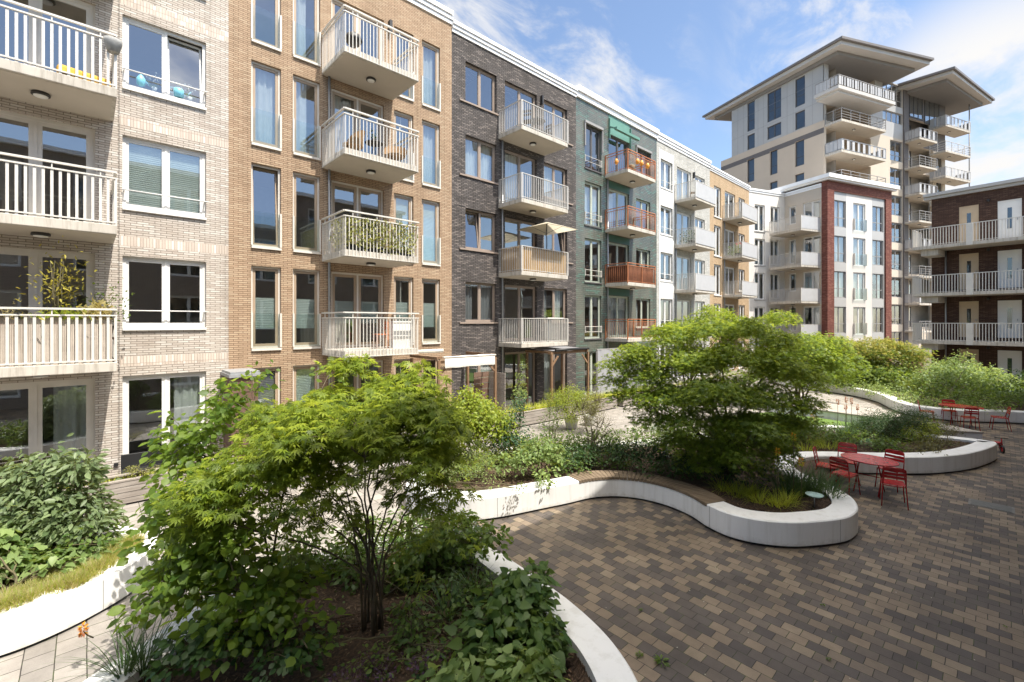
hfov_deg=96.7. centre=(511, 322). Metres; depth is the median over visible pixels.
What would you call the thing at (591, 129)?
window
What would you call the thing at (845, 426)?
poker plant
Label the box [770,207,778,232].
window
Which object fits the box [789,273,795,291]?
window
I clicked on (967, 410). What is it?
garden chair
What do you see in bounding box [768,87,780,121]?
window
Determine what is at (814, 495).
bird bath
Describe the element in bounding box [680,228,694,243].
climbing plant
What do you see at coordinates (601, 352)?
wind screen
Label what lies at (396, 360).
window
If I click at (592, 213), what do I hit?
window
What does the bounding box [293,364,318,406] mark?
window
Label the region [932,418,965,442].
bronze shrub
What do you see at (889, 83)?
window
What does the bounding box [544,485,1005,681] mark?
fallen leaves
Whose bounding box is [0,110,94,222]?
balcony door
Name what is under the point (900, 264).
window
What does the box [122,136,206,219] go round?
window
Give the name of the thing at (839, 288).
window
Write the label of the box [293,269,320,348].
window
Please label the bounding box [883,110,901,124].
window
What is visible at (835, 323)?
window
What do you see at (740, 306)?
window
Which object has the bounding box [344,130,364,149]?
rattan chair
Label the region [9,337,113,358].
plant shelf
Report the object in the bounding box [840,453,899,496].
garden table
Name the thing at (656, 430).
iris clump
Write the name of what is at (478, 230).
window
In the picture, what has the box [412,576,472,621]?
strap leaf tuft
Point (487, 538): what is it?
phlox plant
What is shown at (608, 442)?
grass tuft
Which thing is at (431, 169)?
window
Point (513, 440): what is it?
blue green shrub
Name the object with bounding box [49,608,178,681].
strap leaf tuft
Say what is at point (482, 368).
window
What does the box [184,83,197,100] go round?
flower pot
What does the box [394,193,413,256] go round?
window
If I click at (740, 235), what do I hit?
window
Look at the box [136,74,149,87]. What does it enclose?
blue ornament
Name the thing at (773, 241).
window
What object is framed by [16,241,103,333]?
potted plant
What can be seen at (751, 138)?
window
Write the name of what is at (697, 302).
window
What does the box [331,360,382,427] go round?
balcony door
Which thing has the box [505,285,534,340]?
balcony door
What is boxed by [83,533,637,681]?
planter
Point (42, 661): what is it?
path
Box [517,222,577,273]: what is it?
parasol
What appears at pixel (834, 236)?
window
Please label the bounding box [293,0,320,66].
window
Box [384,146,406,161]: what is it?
rattan chair
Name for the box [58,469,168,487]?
trough planting
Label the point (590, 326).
window
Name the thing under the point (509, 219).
balcony door
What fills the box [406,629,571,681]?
heart leaf plant
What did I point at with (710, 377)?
trough planting
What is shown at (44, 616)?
planter
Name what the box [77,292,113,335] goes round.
potted plant
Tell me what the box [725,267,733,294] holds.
balcony door
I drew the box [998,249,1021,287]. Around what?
door
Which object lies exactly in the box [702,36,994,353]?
tower block
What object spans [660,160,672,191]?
window
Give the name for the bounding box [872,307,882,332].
window
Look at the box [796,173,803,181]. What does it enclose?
window
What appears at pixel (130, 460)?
garden bench
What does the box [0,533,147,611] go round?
grass edging
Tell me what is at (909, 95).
window
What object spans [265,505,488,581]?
phlox plant
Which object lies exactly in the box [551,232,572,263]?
window
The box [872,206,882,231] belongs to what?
window
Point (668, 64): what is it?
sky
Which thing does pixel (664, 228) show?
window
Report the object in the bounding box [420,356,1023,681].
paving
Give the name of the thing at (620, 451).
leafy perennial
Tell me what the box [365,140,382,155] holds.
bistro table
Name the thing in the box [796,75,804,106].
window
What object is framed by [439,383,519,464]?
lime shrub
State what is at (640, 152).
window
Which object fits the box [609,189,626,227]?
balcony door
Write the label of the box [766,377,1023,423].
planter
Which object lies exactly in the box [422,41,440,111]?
window
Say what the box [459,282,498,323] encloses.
window
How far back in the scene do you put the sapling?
14.62 m
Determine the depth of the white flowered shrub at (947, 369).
21.59 m
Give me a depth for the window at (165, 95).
11.71 m
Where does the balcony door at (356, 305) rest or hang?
in the apartment building at (311, 91)
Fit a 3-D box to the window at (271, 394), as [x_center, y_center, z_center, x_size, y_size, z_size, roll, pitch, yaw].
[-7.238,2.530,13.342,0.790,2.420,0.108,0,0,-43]
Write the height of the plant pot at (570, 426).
0.420 m
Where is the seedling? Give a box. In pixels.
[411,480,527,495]
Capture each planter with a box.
[0,525,156,656]
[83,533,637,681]
[406,425,996,546]
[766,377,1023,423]
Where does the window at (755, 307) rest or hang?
in the apartment building at (776, 274)
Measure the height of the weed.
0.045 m
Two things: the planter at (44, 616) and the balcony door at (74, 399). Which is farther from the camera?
the balcony door at (74, 399)
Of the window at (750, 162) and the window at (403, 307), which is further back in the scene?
the window at (750, 162)
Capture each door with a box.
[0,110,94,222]
[0,247,94,360]
[0,378,94,486]
[28,0,94,74]
[331,0,382,60]
[331,88,382,156]
[331,180,382,252]
[331,272,382,347]
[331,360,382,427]
[505,82,534,129]
[505,150,534,201]
[505,217,534,246]
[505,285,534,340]
[505,351,534,408]
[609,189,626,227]
[609,242,626,282]
[609,296,626,336]
[610,136,626,169]
[677,167,689,199]
[677,211,689,244]
[677,256,689,289]
[677,300,689,323]
[725,191,733,217]
[725,229,733,256]
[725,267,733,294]
[959,204,978,242]
[959,253,978,289]
[959,301,978,336]
[959,349,978,371]
[998,198,1021,237]
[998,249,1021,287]
[998,300,1021,337]
[998,350,1021,385]
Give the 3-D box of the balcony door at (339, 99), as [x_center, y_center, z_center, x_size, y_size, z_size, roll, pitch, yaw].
[-5.241,-6.280,15.297,1.820,2.440,0.244,0,0,-43]
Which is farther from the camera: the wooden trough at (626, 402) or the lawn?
the wooden trough at (626, 402)
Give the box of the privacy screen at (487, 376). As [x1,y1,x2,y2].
[474,371,504,414]
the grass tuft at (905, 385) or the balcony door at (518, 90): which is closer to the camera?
the balcony door at (518, 90)
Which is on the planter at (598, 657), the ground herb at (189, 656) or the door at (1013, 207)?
the ground herb at (189, 656)
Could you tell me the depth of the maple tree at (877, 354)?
24.08 m
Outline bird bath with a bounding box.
[805,491,823,506]
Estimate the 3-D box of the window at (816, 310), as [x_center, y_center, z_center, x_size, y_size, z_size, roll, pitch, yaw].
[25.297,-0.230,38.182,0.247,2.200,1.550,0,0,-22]
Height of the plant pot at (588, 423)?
0.400 m
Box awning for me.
[418,349,495,367]
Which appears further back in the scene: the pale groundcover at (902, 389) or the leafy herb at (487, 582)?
the pale groundcover at (902, 389)
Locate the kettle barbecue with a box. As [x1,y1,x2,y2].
[346,31,361,49]
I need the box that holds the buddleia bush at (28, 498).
[0,433,130,572]
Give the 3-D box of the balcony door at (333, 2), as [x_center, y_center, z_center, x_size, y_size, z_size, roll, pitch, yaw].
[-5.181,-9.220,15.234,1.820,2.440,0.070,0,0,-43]
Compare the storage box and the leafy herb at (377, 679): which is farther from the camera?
the storage box
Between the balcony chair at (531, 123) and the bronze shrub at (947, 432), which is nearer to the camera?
the bronze shrub at (947, 432)
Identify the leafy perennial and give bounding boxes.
[3,512,131,563]
[439,434,541,481]
[487,435,571,488]
[518,424,690,452]
[544,436,635,476]
[549,438,673,471]
[628,427,797,488]
[701,409,826,454]
[755,411,849,444]
[821,426,918,452]
[853,436,883,448]
[901,436,959,455]
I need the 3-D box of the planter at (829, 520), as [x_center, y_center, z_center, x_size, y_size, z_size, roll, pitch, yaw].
[5.887,3.664,11.135,16.466,0.472,6.009,0,0,-16]
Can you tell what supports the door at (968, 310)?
in the gallery building at (975, 253)
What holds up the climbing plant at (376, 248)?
attached to the apartment building at (311, 91)
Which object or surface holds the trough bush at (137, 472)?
in the wooden trough at (127, 490)
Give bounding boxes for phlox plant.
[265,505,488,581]
[326,485,513,595]
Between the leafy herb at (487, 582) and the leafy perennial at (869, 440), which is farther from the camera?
the leafy perennial at (869, 440)
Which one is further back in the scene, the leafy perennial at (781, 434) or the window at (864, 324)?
the window at (864, 324)
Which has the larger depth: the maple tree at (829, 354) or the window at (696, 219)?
the window at (696, 219)
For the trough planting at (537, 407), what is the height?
0.373 m
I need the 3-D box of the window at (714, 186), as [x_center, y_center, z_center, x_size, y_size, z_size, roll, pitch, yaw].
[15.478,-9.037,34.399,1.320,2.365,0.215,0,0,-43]
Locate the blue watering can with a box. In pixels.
[170,87,190,98]
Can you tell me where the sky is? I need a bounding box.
[435,0,1023,190]
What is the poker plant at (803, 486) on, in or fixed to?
on the planter at (829, 520)
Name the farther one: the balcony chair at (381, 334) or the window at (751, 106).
the window at (751, 106)
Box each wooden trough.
[3,456,234,504]
[486,395,616,431]
[614,382,686,406]
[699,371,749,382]
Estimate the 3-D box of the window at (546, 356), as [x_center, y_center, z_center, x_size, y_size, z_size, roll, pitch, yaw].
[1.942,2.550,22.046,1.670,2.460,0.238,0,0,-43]
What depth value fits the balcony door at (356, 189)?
15.20 m
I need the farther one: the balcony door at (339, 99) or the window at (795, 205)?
the window at (795, 205)
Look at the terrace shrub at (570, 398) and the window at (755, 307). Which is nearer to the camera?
the terrace shrub at (570, 398)
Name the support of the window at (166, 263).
in the apartment building at (125, 176)
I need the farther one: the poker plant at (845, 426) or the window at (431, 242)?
the window at (431, 242)
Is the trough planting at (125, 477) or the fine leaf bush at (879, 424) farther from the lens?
the fine leaf bush at (879, 424)
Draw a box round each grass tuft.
[597,433,622,449]
[795,433,853,450]
[866,377,920,390]
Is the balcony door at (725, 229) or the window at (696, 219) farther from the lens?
the balcony door at (725, 229)
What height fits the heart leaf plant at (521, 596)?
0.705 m
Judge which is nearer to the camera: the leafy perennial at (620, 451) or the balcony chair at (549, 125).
the leafy perennial at (620, 451)
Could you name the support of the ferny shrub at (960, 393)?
in the planter at (1016, 416)
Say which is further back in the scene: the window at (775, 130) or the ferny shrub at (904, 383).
the window at (775, 130)
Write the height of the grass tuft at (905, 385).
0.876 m
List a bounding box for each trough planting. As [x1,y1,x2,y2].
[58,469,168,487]
[499,399,570,413]
[588,385,655,399]
[658,371,745,388]
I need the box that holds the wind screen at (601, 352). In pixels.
[596,348,641,393]
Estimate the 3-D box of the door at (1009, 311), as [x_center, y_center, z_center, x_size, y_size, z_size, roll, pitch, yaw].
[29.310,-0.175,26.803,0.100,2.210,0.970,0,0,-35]
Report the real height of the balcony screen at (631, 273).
0.890 m
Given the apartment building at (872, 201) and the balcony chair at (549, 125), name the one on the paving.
the apartment building at (872, 201)
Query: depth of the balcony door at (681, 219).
30.96 m
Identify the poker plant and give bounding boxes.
[762,432,864,503]
[811,397,869,441]
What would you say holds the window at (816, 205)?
in the apartment building at (776, 274)
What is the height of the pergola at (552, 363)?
2.655 m
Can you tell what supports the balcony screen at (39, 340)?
on the apartment building at (125, 176)
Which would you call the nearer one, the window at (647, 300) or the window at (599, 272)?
the window at (599, 272)
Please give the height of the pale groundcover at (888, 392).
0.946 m
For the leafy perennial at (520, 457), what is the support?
on the planter at (829, 520)
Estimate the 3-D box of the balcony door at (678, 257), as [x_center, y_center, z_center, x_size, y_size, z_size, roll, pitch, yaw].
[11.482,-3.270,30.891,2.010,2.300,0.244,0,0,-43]
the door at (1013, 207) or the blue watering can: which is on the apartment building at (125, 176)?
the blue watering can
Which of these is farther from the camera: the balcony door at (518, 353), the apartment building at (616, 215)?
the apartment building at (616, 215)
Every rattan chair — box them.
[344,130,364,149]
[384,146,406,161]
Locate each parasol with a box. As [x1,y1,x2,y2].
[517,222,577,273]
[793,240,795,264]
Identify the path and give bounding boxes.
[0,369,891,681]
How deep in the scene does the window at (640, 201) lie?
27.63 m
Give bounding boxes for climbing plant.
[329,214,417,255]
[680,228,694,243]
[728,240,743,255]
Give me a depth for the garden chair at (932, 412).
17.60 m
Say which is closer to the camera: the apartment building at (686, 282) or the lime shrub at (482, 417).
the lime shrub at (482, 417)
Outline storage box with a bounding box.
[389,321,410,347]
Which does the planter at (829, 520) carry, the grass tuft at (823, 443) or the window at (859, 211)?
the grass tuft at (823, 443)
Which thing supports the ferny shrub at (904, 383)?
in the planter at (1016, 416)
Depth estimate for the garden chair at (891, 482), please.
9.62 m
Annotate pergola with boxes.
[410,351,496,415]
[525,349,588,404]
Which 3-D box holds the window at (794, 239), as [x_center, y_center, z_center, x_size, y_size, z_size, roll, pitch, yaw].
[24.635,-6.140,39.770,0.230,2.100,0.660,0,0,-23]
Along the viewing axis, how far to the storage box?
14.69 m
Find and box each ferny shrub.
[845,359,1009,395]
[902,368,1023,410]
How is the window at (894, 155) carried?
in the tower block
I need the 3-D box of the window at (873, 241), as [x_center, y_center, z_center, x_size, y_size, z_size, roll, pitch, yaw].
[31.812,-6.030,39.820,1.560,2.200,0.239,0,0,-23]
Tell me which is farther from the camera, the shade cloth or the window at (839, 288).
the window at (839, 288)
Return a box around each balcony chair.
[374,321,388,348]
[524,109,533,129]
[541,123,551,136]
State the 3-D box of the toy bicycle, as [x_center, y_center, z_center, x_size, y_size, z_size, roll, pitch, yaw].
[14.678,3.685,13.725,0.312,0.453,0.662,0,0,27]
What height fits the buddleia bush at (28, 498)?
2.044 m
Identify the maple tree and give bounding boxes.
[150,353,489,635]
[589,308,833,486]
[664,304,803,385]
[730,320,875,398]
[824,336,939,391]
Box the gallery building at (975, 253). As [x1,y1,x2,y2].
[912,177,1023,385]
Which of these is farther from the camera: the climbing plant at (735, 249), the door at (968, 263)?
the climbing plant at (735, 249)
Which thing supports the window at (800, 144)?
in the tower block
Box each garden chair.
[813,446,838,480]
[829,456,860,495]
[836,442,857,482]
[875,449,905,492]
[879,466,908,509]
[917,400,934,421]
[941,399,957,421]
[959,407,980,430]
[989,406,1011,431]
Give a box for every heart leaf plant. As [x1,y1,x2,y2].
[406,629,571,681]
[444,557,577,681]
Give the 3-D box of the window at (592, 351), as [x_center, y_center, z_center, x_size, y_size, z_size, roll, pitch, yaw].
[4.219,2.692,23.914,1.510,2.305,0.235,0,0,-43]
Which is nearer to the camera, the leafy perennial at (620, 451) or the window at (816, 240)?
the leafy perennial at (620, 451)
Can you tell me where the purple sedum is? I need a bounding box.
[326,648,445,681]
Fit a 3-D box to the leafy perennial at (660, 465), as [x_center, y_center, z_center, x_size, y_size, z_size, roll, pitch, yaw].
[4.560,3.056,10.316,3.364,1.154,3.014,0,0,-43]
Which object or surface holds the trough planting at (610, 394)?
in the wooden trough at (626, 402)
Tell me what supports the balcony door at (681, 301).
in the apartment building at (686, 282)
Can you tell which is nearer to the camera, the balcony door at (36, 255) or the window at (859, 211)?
the balcony door at (36, 255)
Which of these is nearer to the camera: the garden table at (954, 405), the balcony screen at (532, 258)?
the garden table at (954, 405)
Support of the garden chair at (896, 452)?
on the paving
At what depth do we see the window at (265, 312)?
13.39 m
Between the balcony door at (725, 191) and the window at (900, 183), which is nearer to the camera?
the balcony door at (725, 191)
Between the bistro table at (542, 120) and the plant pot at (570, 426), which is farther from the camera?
the bistro table at (542, 120)
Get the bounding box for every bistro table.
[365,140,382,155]
[532,117,544,131]
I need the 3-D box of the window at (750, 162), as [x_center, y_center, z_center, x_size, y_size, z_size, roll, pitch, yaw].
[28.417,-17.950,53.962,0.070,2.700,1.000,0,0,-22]
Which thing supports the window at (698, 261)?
in the apartment building at (686, 282)
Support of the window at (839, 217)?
in the apartment building at (872, 201)
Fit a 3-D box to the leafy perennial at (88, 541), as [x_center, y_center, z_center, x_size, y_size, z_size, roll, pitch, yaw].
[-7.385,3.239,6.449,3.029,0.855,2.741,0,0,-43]
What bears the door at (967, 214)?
in the gallery building at (975, 253)
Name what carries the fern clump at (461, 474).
on the planter at (829, 520)
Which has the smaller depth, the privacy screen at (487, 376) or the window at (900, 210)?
the privacy screen at (487, 376)
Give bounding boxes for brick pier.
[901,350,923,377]
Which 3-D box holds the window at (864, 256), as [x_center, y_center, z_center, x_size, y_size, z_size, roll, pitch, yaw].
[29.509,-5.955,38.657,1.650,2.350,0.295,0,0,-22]
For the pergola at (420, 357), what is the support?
on the path
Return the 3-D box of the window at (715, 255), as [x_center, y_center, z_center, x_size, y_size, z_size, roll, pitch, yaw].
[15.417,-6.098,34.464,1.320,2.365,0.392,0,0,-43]
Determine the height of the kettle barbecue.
0.952 m
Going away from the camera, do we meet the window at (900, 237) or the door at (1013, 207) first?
the door at (1013, 207)
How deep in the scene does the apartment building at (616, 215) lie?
24.80 m
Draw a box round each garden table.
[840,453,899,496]
[939,403,984,427]
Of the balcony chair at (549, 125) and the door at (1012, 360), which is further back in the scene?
the door at (1012, 360)
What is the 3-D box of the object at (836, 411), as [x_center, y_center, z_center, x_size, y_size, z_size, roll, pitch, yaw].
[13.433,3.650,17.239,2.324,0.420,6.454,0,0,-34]
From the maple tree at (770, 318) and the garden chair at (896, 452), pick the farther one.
the maple tree at (770, 318)
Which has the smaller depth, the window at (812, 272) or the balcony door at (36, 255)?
the balcony door at (36, 255)
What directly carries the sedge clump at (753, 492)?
on the planter at (829, 520)
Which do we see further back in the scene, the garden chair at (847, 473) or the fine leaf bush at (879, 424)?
the fine leaf bush at (879, 424)
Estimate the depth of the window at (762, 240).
39.41 m
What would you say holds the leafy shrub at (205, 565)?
on the planter at (598, 657)
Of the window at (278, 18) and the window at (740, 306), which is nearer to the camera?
the window at (278, 18)
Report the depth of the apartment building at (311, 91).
14.41 m
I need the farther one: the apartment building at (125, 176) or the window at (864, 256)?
the window at (864, 256)
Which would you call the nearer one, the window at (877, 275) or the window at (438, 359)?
the window at (438, 359)
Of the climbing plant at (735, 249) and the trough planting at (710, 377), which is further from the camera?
the climbing plant at (735, 249)
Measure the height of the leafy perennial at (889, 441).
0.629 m
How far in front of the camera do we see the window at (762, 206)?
39.42 m
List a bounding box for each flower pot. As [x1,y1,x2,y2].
[146,73,159,91]
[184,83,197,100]
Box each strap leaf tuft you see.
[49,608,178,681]
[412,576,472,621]
[448,559,495,596]
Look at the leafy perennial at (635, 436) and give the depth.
12.53 m
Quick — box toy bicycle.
[993,437,1007,453]
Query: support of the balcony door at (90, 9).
in the apartment building at (125, 176)
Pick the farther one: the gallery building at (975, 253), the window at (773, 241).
the window at (773, 241)
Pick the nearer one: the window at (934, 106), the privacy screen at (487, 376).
the privacy screen at (487, 376)
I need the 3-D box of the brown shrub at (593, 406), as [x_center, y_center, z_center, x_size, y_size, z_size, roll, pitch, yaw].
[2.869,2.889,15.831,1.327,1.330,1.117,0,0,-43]
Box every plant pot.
[565,416,577,429]
[584,414,595,425]
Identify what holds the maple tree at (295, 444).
on the planter at (598, 657)
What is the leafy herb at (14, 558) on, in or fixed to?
on the planter at (44, 616)
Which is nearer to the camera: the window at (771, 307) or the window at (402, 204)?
the window at (402, 204)
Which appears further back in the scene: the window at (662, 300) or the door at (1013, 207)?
the window at (662, 300)
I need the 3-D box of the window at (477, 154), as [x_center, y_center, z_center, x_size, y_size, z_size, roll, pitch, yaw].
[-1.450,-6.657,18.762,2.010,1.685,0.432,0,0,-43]
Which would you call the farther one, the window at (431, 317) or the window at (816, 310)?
the window at (816, 310)
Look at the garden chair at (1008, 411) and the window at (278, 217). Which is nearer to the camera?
the window at (278, 217)
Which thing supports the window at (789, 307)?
in the apartment building at (776, 274)
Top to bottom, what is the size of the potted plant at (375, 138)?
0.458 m
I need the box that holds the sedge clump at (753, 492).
[705,474,804,511]
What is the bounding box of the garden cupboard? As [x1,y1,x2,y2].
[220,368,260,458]
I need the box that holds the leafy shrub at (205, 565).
[106,359,350,680]
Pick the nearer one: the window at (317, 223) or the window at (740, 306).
the window at (317, 223)
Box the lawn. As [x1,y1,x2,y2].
[761,412,853,425]
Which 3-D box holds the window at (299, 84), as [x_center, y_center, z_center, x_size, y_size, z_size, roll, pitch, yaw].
[-6.410,-6.277,14.110,0.830,2.445,0.391,0,0,-43]
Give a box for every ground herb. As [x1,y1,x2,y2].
[139,603,334,681]
[292,597,470,681]
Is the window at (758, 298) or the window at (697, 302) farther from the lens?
the window at (758, 298)
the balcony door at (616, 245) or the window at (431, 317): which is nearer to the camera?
the window at (431, 317)
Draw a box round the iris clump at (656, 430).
[649,423,671,435]
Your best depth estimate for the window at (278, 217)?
13.46 m
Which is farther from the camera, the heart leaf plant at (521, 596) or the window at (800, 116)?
the window at (800, 116)
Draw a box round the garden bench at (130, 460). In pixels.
[121,444,197,473]
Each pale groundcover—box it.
[825,379,1015,415]
[886,379,939,404]
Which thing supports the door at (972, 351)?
in the gallery building at (975, 253)
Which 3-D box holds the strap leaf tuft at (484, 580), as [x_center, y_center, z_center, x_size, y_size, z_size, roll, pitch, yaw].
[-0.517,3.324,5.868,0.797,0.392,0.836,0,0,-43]
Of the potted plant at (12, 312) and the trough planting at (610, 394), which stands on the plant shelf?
the potted plant at (12, 312)
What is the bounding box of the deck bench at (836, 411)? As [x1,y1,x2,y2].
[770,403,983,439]
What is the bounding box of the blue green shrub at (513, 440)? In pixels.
[484,390,538,464]
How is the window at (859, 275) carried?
in the apartment building at (872, 201)
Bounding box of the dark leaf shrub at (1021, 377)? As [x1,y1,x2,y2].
[957,368,1023,407]
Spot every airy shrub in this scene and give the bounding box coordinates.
[536,393,564,440]
[574,390,618,451]
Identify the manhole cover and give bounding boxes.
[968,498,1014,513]
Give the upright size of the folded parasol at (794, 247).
2.200 m
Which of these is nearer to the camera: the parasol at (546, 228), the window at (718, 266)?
the parasol at (546, 228)
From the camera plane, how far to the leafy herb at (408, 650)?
5.25 m
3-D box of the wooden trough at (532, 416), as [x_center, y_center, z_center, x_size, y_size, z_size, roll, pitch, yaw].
[1.855,3.626,18.486,7.133,0.548,0.574,0,0,-40]
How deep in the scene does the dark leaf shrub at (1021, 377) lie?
21.09 m
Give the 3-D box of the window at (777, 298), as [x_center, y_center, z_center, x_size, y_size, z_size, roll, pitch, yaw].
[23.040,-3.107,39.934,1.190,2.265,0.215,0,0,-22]
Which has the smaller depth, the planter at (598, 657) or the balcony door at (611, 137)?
the planter at (598, 657)
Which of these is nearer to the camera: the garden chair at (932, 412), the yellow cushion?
the yellow cushion
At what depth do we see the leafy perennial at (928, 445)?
12.53 m
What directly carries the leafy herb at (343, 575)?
on the planter at (598, 657)
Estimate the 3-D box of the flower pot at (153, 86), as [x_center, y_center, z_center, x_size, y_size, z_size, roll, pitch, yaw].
[-9.133,-6.145,11.693,0.525,0.489,0.223,0,0,-32]
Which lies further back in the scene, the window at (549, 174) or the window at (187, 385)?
the window at (549, 174)
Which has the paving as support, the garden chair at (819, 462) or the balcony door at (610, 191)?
the garden chair at (819, 462)
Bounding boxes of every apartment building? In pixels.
[0,0,228,487]
[229,0,453,446]
[452,19,577,413]
[550,84,658,397]
[657,132,715,383]
[710,165,757,371]
[749,183,859,353]
[769,172,899,365]
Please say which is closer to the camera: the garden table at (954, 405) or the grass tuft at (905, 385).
the garden table at (954, 405)
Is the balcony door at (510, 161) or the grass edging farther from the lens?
the balcony door at (510, 161)
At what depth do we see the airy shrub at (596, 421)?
12.36 m
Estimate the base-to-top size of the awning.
0.574 m
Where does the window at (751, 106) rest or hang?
in the tower block
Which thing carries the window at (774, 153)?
in the tower block
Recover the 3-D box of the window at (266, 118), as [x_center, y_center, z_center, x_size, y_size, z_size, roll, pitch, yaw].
[-7.235,-6.277,13.338,0.810,2.445,0.388,0,0,-43]
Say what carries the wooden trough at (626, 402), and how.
on the path
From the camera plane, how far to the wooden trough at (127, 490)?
9.74 m
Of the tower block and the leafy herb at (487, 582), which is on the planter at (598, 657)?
the leafy herb at (487, 582)
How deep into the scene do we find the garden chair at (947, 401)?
17.88 m
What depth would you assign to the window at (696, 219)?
32.54 m
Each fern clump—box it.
[410,450,505,488]
[896,417,943,441]
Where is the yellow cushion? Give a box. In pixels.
[56,64,110,86]
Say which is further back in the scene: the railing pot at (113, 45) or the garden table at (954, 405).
the garden table at (954, 405)
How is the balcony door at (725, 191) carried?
in the apartment building at (733, 214)
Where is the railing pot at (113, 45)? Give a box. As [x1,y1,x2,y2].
[103,35,122,54]
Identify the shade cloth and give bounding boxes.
[533,346,589,351]
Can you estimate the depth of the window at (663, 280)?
29.43 m
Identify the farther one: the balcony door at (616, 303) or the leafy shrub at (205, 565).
the balcony door at (616, 303)
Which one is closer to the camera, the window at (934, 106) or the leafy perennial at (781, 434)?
the leafy perennial at (781, 434)
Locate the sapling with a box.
[508,359,527,416]
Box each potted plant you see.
[0,297,35,336]
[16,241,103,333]
[68,277,134,336]
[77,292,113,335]
[367,130,378,139]
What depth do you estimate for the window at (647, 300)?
27.29 m
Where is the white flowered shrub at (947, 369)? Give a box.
[906,348,1023,400]
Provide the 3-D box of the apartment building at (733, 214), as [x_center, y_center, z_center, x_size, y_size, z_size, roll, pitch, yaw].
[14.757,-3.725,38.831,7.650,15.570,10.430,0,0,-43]
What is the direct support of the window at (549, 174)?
in the apartment building at (511, 173)
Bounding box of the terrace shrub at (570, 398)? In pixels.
[541,383,598,427]
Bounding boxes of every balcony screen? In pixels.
[0,317,111,366]
[501,246,565,274]
[608,265,652,283]
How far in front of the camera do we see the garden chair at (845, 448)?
11.46 m
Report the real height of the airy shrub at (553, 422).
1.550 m
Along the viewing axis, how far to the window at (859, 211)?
38.91 m
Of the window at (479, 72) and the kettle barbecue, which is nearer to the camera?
the kettle barbecue
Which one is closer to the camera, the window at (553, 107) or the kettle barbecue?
the kettle barbecue
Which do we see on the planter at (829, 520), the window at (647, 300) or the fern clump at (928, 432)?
the fern clump at (928, 432)
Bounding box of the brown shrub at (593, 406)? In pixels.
[579,391,606,423]
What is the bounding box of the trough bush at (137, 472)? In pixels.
[123,464,157,476]
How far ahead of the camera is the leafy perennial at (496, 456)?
11.04 m
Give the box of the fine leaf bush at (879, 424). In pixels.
[847,404,946,439]
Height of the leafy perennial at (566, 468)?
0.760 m
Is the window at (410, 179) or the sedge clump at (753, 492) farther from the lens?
the window at (410, 179)
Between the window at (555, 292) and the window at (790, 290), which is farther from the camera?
the window at (790, 290)
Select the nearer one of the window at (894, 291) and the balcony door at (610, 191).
the balcony door at (610, 191)
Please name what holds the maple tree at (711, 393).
on the planter at (829, 520)
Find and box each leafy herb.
[0,518,122,590]
[278,641,477,681]
[324,543,489,602]
[380,552,502,652]
[387,555,506,673]
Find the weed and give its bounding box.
[653,654,669,666]
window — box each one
[122,15,206,110]
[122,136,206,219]
[122,256,206,330]
[122,371,205,456]
[251,0,281,51]
[251,61,281,151]
[251,163,281,250]
[251,266,281,350]
[252,367,279,407]
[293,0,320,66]
[293,75,320,160]
[293,172,320,254]
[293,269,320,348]
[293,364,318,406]
[394,28,413,101]
[394,110,413,182]
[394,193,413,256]
[394,276,413,344]
[394,359,409,374]
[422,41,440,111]
[422,120,440,188]
[422,199,440,265]
[422,278,440,343]
[422,359,438,396]
[459,63,498,115]
[459,136,498,184]
[459,209,498,253]
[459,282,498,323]
[472,353,494,413]
[543,163,572,204]
[543,288,572,322]
[544,101,572,146]
[544,350,564,401]
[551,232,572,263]
[584,125,602,174]
[584,182,602,228]
[584,238,602,283]
[584,295,602,339]
[585,351,597,396]
[636,199,648,229]
[636,249,648,266]
[636,298,649,328]
[637,150,648,176]
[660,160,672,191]
[660,206,673,237]
[660,252,673,282]
[661,299,672,324]
[695,218,703,228]
[695,259,703,273]
[695,301,703,316]
[714,186,721,218]
[714,225,721,257]
[714,264,721,295]
[738,269,743,291]
[739,234,743,247]
[739,305,743,325]
[748,100,754,131]
[748,133,754,149]
[748,158,753,182]
[754,204,765,232]
[754,239,765,266]
[754,273,763,299]
[755,307,763,323]
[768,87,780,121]
[768,122,780,139]
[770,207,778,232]
[770,240,778,265]
[771,150,776,174]
[771,181,776,189]
[771,274,779,299]
[771,307,778,331]
[789,205,795,224]
[789,239,795,263]
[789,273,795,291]
[789,307,795,330]
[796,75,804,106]
[796,110,804,129]
[796,139,803,166]
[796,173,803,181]
[804,199,820,225]
[804,235,820,260]
[804,270,820,296]
[804,306,820,331]
[834,200,844,227]
[834,236,844,262]
[834,271,844,297]
[834,307,844,332]
[853,203,866,231]
[853,238,866,265]
[853,272,866,299]
[853,307,866,334]
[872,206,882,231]
[872,240,882,265]
[872,274,882,298]
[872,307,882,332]
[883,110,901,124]
[884,83,901,107]
[890,140,901,161]
[890,168,901,188]
[892,195,901,215]
[892,222,901,242]
[892,250,901,270]
[892,277,901,297]
[892,304,901,324]
[909,95,922,119]
[924,100,939,124]
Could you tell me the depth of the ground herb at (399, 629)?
4.70 m
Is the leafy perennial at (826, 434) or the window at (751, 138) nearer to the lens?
the leafy perennial at (826, 434)

